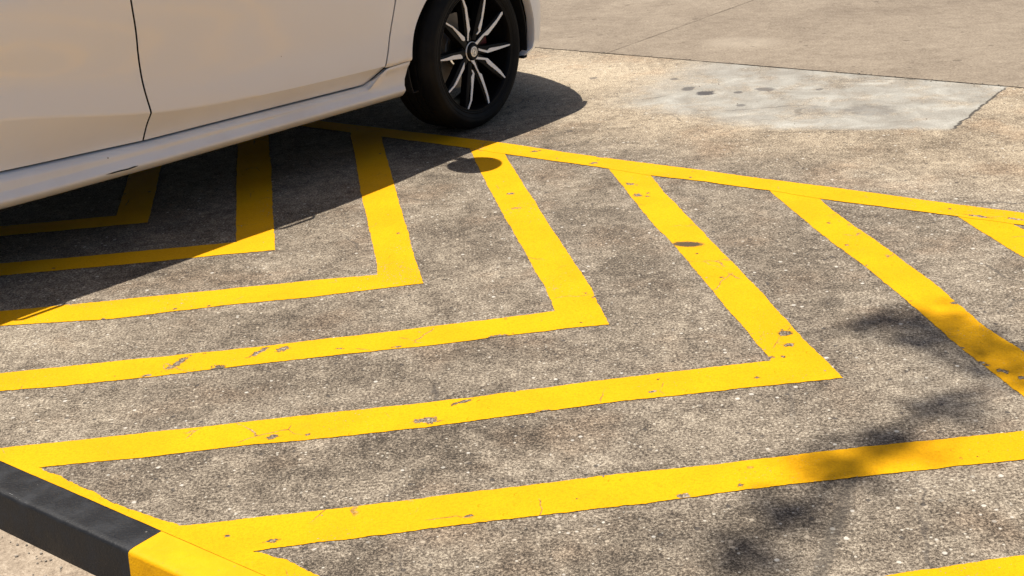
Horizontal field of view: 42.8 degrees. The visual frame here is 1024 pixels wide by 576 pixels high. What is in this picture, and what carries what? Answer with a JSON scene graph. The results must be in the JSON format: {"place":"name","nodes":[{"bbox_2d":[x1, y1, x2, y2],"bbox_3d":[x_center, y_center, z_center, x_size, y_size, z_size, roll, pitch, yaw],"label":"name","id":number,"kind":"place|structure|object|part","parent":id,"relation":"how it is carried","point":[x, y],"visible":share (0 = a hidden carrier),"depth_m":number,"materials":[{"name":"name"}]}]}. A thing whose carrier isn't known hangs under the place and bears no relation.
{"place":"outdoors","nodes":[
{"label":"outdoors","id":0,"kind":"place"},
{"bbox_2d":[0,529,94,575],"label":"road","id":1,"kind":"structure","parent":0,"point":[24,562],"depth_m":2.68,"materials":[{"name":"concrete"}]},
{"bbox_2d":[0,461,160,575],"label":"kerb","id":2,"kind":"structure","parent":1,"relation":"on","point":[87,535],"depth_m":2.67,"materials":[{"name":"black paint"}]},
{"bbox_2d":[128,531,263,575],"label":"kerb","id":3,"kind":"structure","parent":1,"relation":"on","point":[161,553],"depth_m":2.48,"materials":[{"name":"yellow paint"}]},
{"bbox_2d":[0,48,1023,575],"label":"pavement","id":4,"kind":"structure","parent":0,"point":[906,370],"depth_m":3.39,"materials":[{"name":"grey asphalt"}]},
{"bbox_2d":[0,166,160,235],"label":"road marking","id":5,"kind":"object","parent":4,"relation":"on","point":[136,203],"visible":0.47,"depth_m":4.55,"materials":[{"name":"yellow paint"}]},
{"bbox_2d":[0,135,274,275],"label":"road marking","id":6,"kind":"object","parent":4,"relation":"on","point":[254,221],"visible":0.87,"depth_m":4.23,"materials":[{"name":"yellow paint"}]},
{"bbox_2d":[0,450,318,575],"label":"road marking","id":7,"kind":"object","parent":4,"relation":"on","point":[263,564],"visible":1,"depth_m":2.54,"materials":[{"name":"yellow paint"}]},
{"bbox_2d":[0,132,422,325],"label":"road marking","id":8,"kind":"object","parent":4,"relation":"on","point":[397,265],"visible":1,"depth_m":3.78,"materials":[{"name":"yellow paint"}]},
{"bbox_2d":[0,0,540,210],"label":"parked car","id":9,"kind":"object","parent":4,"relation":"on","point":[93,92],"visible":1,"depth_m":4.36,"materials":[{"name":"white paint"}]},
{"bbox_3d":[-1.564,-0.608,3.811,0.147,0.632,1.049,16,29,41],"label":"door","id":10,"kind":"part","parent":9,"relation":"part of","materials":[{"name":"white paint"}]},
{"bbox_3d":[-0.832,-0.935,4.502,0.143,0.645,1.105,15,29,40],"label":"door","id":11,"kind":"part","parent":9,"relation":"part of","materials":[{"name":"white paint"}]},
{"bbox_2d":[0,149,608,390],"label":"road marking","id":12,"kind":"object","parent":4,"relation":"on","point":[568,287],"visible":1,"depth_m":3.38,"materials":[{"name":"yellow paint"}]},
{"bbox_2d":[0,169,842,466],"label":"road marking","id":13,"kind":"object","parent":4,"relation":"on","point":[770,329],"visible":1,"depth_m":2.99,"materials":[{"name":"yellow paint"}]},
{"bbox_2d":[2,46,1023,575],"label":"grit","id":14,"kind":"object","parent":4,"relation":"on","point":[450,286],"visible":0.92,"depth_m":3.75,"materials":[{"name":"stone"}]},
{"bbox_2d":[180,190,1023,550],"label":"road marking","id":15,"kind":"object","parent":4,"relation":"on","point":[958,324],"visible":1,"depth_m":2.60,"materials":[{"name":"yellow paint"}]},
{"bbox_2d":[302,121,1023,224],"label":"road marking","id":16,"kind":"object","parent":4,"relation":"on","point":[863,197],"visible":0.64,"depth_m":4.46,"materials":[{"name":"yellow paint"}]},
{"bbox_2d":[887,216,1023,575],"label":"road marking","id":17,"kind":"object","parent":4,"relation":"on","point":[1009,236],"visible":1,"depth_m":2.27,"materials":[{"name":"yellow paint"}]},
{"bbox_2d":[535,0,752,53],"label":"forecourt","id":18,"kind":"structure","parent":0,"point":[600,26],"depth_m":7.27,"materials":[{"name":"concrete"}]},
{"bbox_2d":[607,0,1023,87],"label":"forecourt","id":19,"kind":"structure","parent":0,"point":[978,42],"depth_m":6.38,"materials":[{"name":"concrete"}]}
]}

